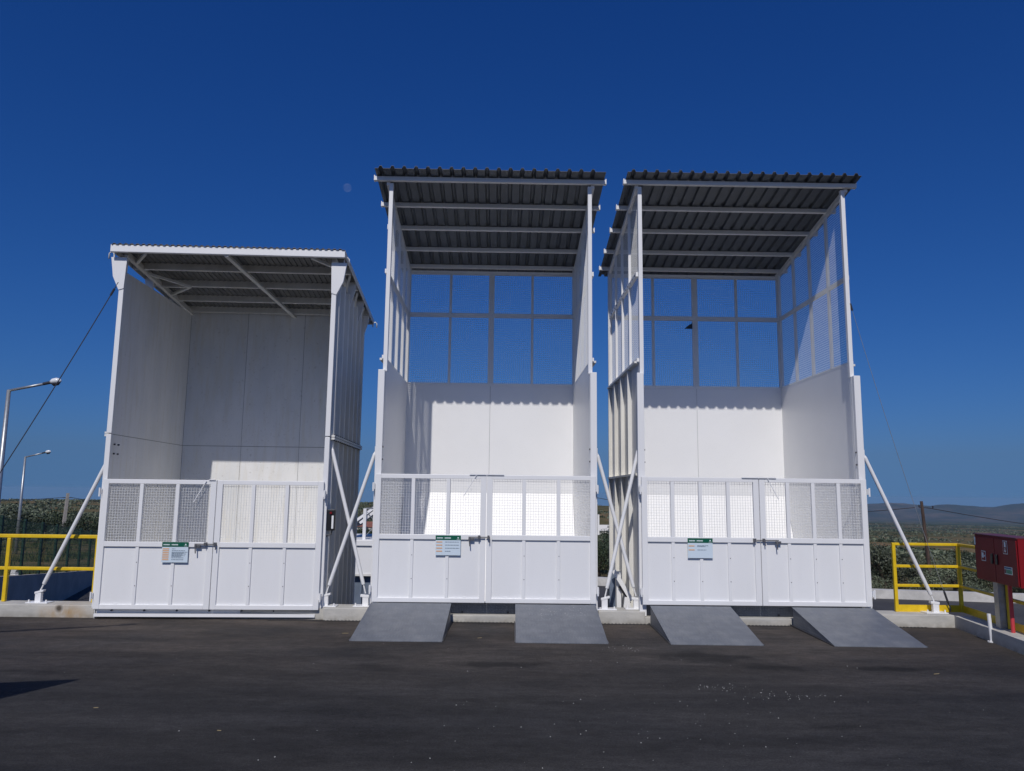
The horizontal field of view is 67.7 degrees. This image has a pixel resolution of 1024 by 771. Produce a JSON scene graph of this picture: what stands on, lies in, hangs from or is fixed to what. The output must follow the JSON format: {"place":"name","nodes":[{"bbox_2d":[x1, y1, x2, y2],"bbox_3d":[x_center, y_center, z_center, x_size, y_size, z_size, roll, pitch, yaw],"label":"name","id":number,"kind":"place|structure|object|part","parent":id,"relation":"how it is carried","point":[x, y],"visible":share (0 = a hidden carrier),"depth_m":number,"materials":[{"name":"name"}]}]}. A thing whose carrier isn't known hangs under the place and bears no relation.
{"place":"outdoors","nodes":[
{"label":"outdoors","id":0,"kind":"place"},
{"bbox_2d":[0,539,95,575],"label":"grass bank","id":1,"kind":"structure","parent":0,"point":[52,559],"depth_m":37.84,"materials":[{"name":"green plant"}]},
{"bbox_2d":[14,450,50,553],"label":"street lamp","id":2,"kind":"object","parent":1,"relation":"on","point":[22,488],"visible":0.94,"depth_m":41.50,"materials":[{"name":"metal"}]},
{"bbox_2d":[0,501,1023,591],"bbox_3d":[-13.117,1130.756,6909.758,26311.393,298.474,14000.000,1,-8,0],"label":"terrain","id":3,"kind":"structure","parent":0,"point":[1012,513],"depth_m":5308.46,"materials":[{"name":"green plant"}]},
{"bbox_2d":[0,507,52,540],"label":"holm oak","id":4,"kind":"object","parent":3,"relation":"on","point":[33,518],"visible":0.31,"depth_m":57.10,"materials":[{"name":"green plant"}]},
{"bbox_2d":[25,527,66,541],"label":"olive tree","id":5,"kind":"object","parent":3,"relation":"on","point":[38,539],"visible":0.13,"depth_m":51.48,"materials":[{"name":"green plant"}]},
{"bbox_2d":[26,508,82,530],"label":"holm oak","id":6,"kind":"object","parent":3,"relation":"on","point":[57,515],"visible":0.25,"depth_m":75.95,"materials":[{"name":"green plant"}]},
{"bbox_2d":[62,493,72,528],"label":"utility pole","id":7,"kind":"object","parent":3,"relation":"on","point":[67,497],"visible":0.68,"depth_m":59.13,"materials":[{"name":"concrete"}]},
{"bbox_2d":[47,515,91,539],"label":"holm oak","id":8,"kind":"object","parent":3,"relation":"on","point":[68,525],"visible":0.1,"depth_m":54.32,"materials":[{"name":"green plant"}]},
{"bbox_2d":[55,512,98,540],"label":"holm oak","id":9,"kind":"object","parent":3,"relation":"on","point":[95,529],"visible":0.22,"depth_m":56.56,"materials":[{"name":"green plant"}]},
{"bbox_2d":[68,516,98,534],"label":"holm oak","id":10,"kind":"object","parent":3,"relation":"on","point":[93,524],"visible":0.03,"depth_m":73.85,"materials":[{"name":"green plant"}]},
{"bbox_2d":[366,521,372,531],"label":"house","id":11,"kind":"structure","parent":3,"relation":"on","point":[369,524],"depth_m":191.36,"materials":[{"name":"orange"}]},
{"bbox_2d":[0,617,1023,770],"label":"asphalt platform","id":12,"kind":"structure","parent":3,"relation":"on","point":[285,703],"depth_m":5.94,"materials":[{"name":"black asphalt"}]},
{"bbox_2d":[89,243,376,617],"bbox_3d":[-3.860,1.085,11.219,3.205,5.500,3.029,1,-8,-3],"label":"waste bay","id":13,"kind":"object","parent":12,"relation":"on","point":[235,405],"visible":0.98,"depth_m":11.12,"materials":[{"name":"white metal"}]},
{"bbox_2d":[0,282,118,472],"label":"guy cable","id":14,"kind":"object","parent":13,"relation":"attached to","point":[112,291],"visible":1,"depth_m":9.95,"materials":[{"name":"grey metal"}]},
{"bbox_2d":[348,602,451,641],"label":"loading ramp","id":15,"kind":"structure","parent":12,"relation":"on","point":[409,622],"depth_m":8.81,"materials":[{"name":"metal"}]},
{"bbox_2d":[0,600,954,627],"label":"platform kerb","id":16,"kind":"structure","parent":12,"relation":"on","point":[84,609],"depth_m":9.56,"materials":[{"name":"concrete"}]},
{"bbox_2d":[0,534,97,602],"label":"yellow railing","id":17,"kind":"object","parent":16,"relation":"on","point":[7,568],"visible":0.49,"depth_m":9.87,"materials":[{"name":"metal"}]},
{"bbox_2d":[25,464,103,603],"bbox_3d":[-5.688,1.822,9.867,0.927,1.919,0.172,1,-8,0],"label":"brace","id":18,"kind":"object","parent":16,"relation":"on","point":[38,597],"visible":0.89,"depth_m":9.79,"materials":[{"name":"white paint"}]},
{"bbox_2d":[322,446,375,606],"bbox_3d":[-2.137,1.803,9.871,0.718,2.039,0.160,1,-8,0],"label":"brace","id":19,"kind":"object","parent":16,"relation":"on","point":[326,600],"visible":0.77,"depth_m":9.82,"materials":[{"name":"white paint"}]},
{"bbox_2d":[330,442,369,606],"bbox_3d":[-2.064,1.785,9.915,0.666,2.089,0.160,1,-8,0],"label":"brace","id":20,"kind":"object","parent":16,"relation":"on","point":[365,600],"visible":0.87,"depth_m":9.86,"materials":[{"name":"white paint"}]},
{"bbox_2d":[598,450,636,609],"bbox_3d":[1.361,1.804,9.877,0.604,2.119,0.160,1,-8,0],"label":"brace","id":21,"kind":"object","parent":16,"relation":"on","point":[604,602],"visible":0.85,"depth_m":9.82,"materials":[{"name":"white paint"}]},
{"bbox_2d":[597,448,638,609],"bbox_3d":[1.413,1.851,9.950,0.652,2.049,0.162,1,-8,0],"label":"brace","id":22,"kind":"object","parent":16,"relation":"on","point":[635,603],"visible":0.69,"depth_m":9.88,"materials":[{"name":"white paint"}]},
{"bbox_2d":[864,452,948,613],"bbox_3d":[5.063,1.876,9.903,0.972,2.069,0.160,1,-8,0],"label":"brace","id":23,"kind":"object","parent":16,"relation":"on","point":[935,607],"visible":0.98,"depth_m":9.84,"materials":[{"name":"white paint"}]},
{"bbox_2d":[891,542,1023,633],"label":"yellow railing","id":24,"kind":"object","parent":16,"relation":"on","point":[960,607],"visible":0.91,"depth_m":9.84,"materials":[{"name":"metal"}]},
{"bbox_2d":[368,165,605,613],"bbox_3d":[-0.353,0.571,11.330,3.166,6.631,3.105,1,-8,-1],"label":"waste bay","id":25,"kind":"object","parent":12,"relation":"on","point":[485,499],"visible":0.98,"depth_m":11.49,"materials":[{"name":"white paint"}]},
{"bbox_2d":[176,607,899,767],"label":"foam crumbs","id":26,"kind":"object","parent":12,"relation":"on","point":[617,662],"visible":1,"depth_m":6.19,"materials":[{"name":"grey"}]},
{"bbox_2d":[514,604,608,643],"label":"loading ramp","id":27,"kind":"structure","parent":12,"relation":"on","point":[565,624],"depth_m":8.80,"materials":[{"name":"metal"}]},
{"bbox_2d":[268,619,927,627],"bbox_3d":[1.072,2.975,9.517,8.212,0.016,0.060,1,-8,0],"label":"drain grate","id":28,"kind":"object","parent":12,"relation":"on","point":[513,623],"visible":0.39,"depth_m":9.50,"materials":[{"name":"grey"}]},
{"bbox_2d":[648,606,764,645],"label":"loading ramp","id":29,"kind":"structure","parent":12,"relation":"on","point":[694,625],"depth_m":8.82,"materials":[{"name":"metal"}]},
{"bbox_2d":[598,169,875,616],"bbox_3d":[3.057,0.616,11.368,3.197,6.631,3.135,1,-8,-1],"label":"waste bay","id":30,"kind":"object","parent":12,"relation":"on","point":[747,501],"visible":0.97,"depth_m":11.18,"materials":[{"name":"white paint"}]},
{"bbox_2d":[850,303,950,611],"bbox_3d":[5.080,0.852,10.048,1.159,4.121,0.028,1,-8,-4],"label":"guy cable","id":31,"kind":"object","parent":30,"relation":"attached to","point":[945,595],"visible":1,"depth_m":10.00,"materials":[{"name":"metal"}]},
{"bbox_2d":[790,607,927,647],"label":"loading ramp","id":32,"kind":"structure","parent":12,"relation":"on","point":[853,627],"depth_m":8.84,"materials":[{"name":"metal"}]},
{"bbox_2d":[955,616,1023,654],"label":"platform side kerb","id":33,"kind":"structure","parent":12,"relation":"on","point":[978,627],"depth_m":8.67,"materials":[{"name":"concrete"}]},
{"bbox_2d":[972,533,1023,632],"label":"fire cabinet","id":34,"kind":"object","parent":33,"relation":"on","point":[1000,561],"visible":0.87,"depth_m":8.60,"materials":[{"name":"red metal"}]},
{"bbox_3d":[5.509,2.010,8.896,0.029,0.485,0.482,-1,-8,8],"label":"door","id":35,"kind":"part","parent":34,"relation":"part of","materials":[{"name":"red paint"}]},
{"bbox_3d":[5.438,1.940,8.410,0.029,0.485,0.495,-1,-8,8],"label":"door","id":36,"kind":"part","parent":34,"relation":"part of","materials":[{"name":"red paint"}]},
{"bbox_2d":[987,614,992,642],"bbox_3d":[5.419,2.743,8.640,0.090,0.312,0.090,1,-8,0],"label":"bollard pipe","id":37,"kind":"object","parent":12,"relation":"on","point":[989,620],"visible":0.88,"depth_m":8.63,"materials":[{"name":"white metal"}]},
{"bbox_2d":[0,498,1023,559],"bbox_3d":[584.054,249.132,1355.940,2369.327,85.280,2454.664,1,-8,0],"label":"grove","id":38,"kind":"object","parent":3,"relation":"on","point":[34,510],"visible":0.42,"depth_m":462.81,"materials":[{"name":"green plant"}]},
{"bbox_2d":[597,535,605,541],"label":"olive tree","id":39,"kind":"object","parent":3,"relation":"on","point":[601,538],"visible":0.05,"depth_m":46.60,"materials":[{"name":"green plant"}]},
{"bbox_2d":[597,539,608,576],"bbox_3d":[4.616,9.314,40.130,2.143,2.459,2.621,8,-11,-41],"label":"holm oak","id":40,"kind":"object","parent":3,"relation":"on","point":[602,560],"visible":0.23,"depth_m":39.91,"materials":[{"name":"green plant"}]},
{"bbox_2d":[597,526,608,549],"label":"holm oak","id":41,"kind":"object","parent":3,"relation":"on","point":[605,535],"visible":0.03,"depth_m":44.47,"materials":[{"name":"green plant"}]},
{"bbox_2d":[871,573,892,588],"bbox_3d":[15.420,8.773,32.936,1.931,1.579,1.624,5,-9,-26],"label":"olive tree","id":42,"kind":"object","parent":3,"relation":"on","point":[877,585],"visible":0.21,"depth_m":32.62,"materials":[{"name":"green plant"}]},
{"bbox_2d":[869,541,913,588],"bbox_3d":[16.960,8.594,34.949,2.526,2.920,2.099,2,-8,-13],"label":"olive tree","id":43,"kind":"object","parent":3,"relation":"on","point":[881,560],"visible":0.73,"depth_m":34.51,"materials":[{"name":"green plant"}]},
{"bbox_2d":[878,570,910,586],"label":"shrub","id":44,"kind":"object","parent":3,"relation":"on","point":[892,579],"visible":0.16,"depth_m":41.18,"materials":[{"name":"green plant"}]},
{"bbox_2d":[898,577,916,589],"bbox_3d":[19.326,9.959,37.584,1.200,1.006,1.158,-4,-9,29],"label":"shrub","id":45,"kind":"object","parent":3,"relation":"on","point":[905,582],"visible":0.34,"depth_m":37.63,"materials":[{"name":"green plant"}]},
{"bbox_2d":[907,568,933,583],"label":"olive tree","id":46,"kind":"object","parent":3,"relation":"on","point":[914,570],"visible":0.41,"depth_m":41.78,"materials":[{"name":"green plant"}]},
{"bbox_2d":[918,501,933,575],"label":"utility pole","id":47,"kind":"object","parent":3,"relation":"on","point":[922,507],"visible":0.82,"depth_m":44.51,"materials":[{"name":"brown wood"}]},
{"bbox_2d":[927,507,1023,523],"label":"power line","id":48,"kind":"object","parent":47,"relation":"attached to","point":[978,516],"visible":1,"depth_m":45.72,"materials":[{"name":"grey metal"}]},
{"bbox_2d":[913,557,944,576],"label":"olive tree","id":49,"kind":"object","parent":3,"relation":"on","point":[923,561],"visible":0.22,"depth_m":52.51,"materials":[{"name":"green plant"}]},
{"bbox_2d":[908,568,956,590],"bbox_3d":[18.542,8.823,33.403,2.012,1.846,1.968,3,-8,-13],"label":"olive tree","id":50,"kind":"object","parent":3,"relation":"on","point":[932,579],"visible":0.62,"depth_m":33.40,"materials":[{"name":"green plant"}]},
{"bbox_2d":[945,549,974,584],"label":"holm oak","id":51,"kind":"object","parent":3,"relation":"on","point":[963,552],"visible":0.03,"depth_m":44.93,"materials":[{"name":"green plant"}]},
{"bbox_2d":[931,553,989,590],"bbox_3d":[20.511,8.890,34.889,2.494,2.390,1.908,-3,-9,27],"label":"olive tree","id":52,"kind":"object","parent":3,"relation":"on","point":[968,575],"visible":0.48,"depth_m":34.72,"materials":[{"name":"green plant"}]},
{"bbox_2d":[953,554,992,588],"bbox_3d":[24.113,9.926,39.719,2.185,2.376,2.610,1,-8,1],"label":"holm oak","id":53,"kind":"object","parent":3,"relation":"on","point":[973,567],"visible":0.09,"depth_m":39.75,"materials":[{"name":"green plant"}]},
{"bbox_2d":[962,580,992,591],"bbox_3d":[19.476,8.831,32.057,1.282,1.332,1.363,3,-8,-17],"label":"olive tree","id":54,"kind":"object","parent":3,"relation":"on","point":[976,586],"visible":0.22,"depth_m":31.96,"materials":[{"name":"green plant"}]},
{"bbox_2d":[1012,586,1023,592],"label":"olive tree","id":55,"kind":"object","parent":3,"relation":"on","point":[1018,590],"visible":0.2,"depth_m":32.29,"materials":[{"name":"green plant"}]},
{"bbox_2d":[0,0,1023,506],"label":"sky","id":56,"kind":"structure","parent":0,"point":[256,123],"materials":[{"name":"blue"}]},
{"bbox_2d":[63,585,1023,624],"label":"yard asphalt","id":57,"kind":"structure","parent":0,"point":[878,604],"depth_m":29.49,"materials":[{"name":"grey asphalt"}]},
{"bbox_2d":[0,378,61,501],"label":"street lamp","id":58,"kind":"object","parent":57,"relation":"on","point":[53,381],"visible":0.94,"depth_m":24.02,"materials":[{"name":"metal"}]},
{"bbox_2d":[0,571,92,600],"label":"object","id":59,"kind":"structure","parent":57,"relation":"on","point":[60,586],"depth_m":26.22,"materials":[{"name":"paint"}]},
{"bbox_2d":[0,515,97,574],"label":"panel fence","id":60,"kind":"object","parent":59,"relation":"on","point":[40,546],"visible":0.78,"depth_m":25.81,"materials":[{"name":"metal"}]},
{"bbox_2d":[354,506,372,603],"bbox_3d":[-3.499,4.862,22.649,5.858,4.689,3.135,1,-8,0],"label":"open container","id":61,"kind":"object","parent":57,"relation":"on","point":[364,544],"visible":0.08,"depth_m":21.17,"materials":[{"name":"white metal"}]},
{"bbox_2d":[608,570,631,606],"bbox_3d":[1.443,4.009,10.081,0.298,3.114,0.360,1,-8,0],"label":"tipping frame","id":62,"kind":"object","parent":57,"relation":"on","point":[617,587],"visible":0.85,"depth_m":10.17,"materials":[{"name":"white paint"}]},
{"bbox_2d":[598,577,1023,602],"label":"yard kerb","id":63,"kind":"structure","parent":57,"relation":"on","point":[925,595],"depth_m":30.88,"materials":[{"name":"white concrete"}]},
{"bbox_2d":[599,525,608,534],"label":"house","id":64,"kind":"structure","parent":0,"point":[602,527],"depth_m":185.16,"materials":[{"name":"white"}]},
{"bbox_2d":[600,498,914,511],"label":"power line","id":65,"kind":"object","parent":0,"point":[868,511],"visible":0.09,"depth_m":45.66,"materials":[{"name":"grey metal"}]}
]}

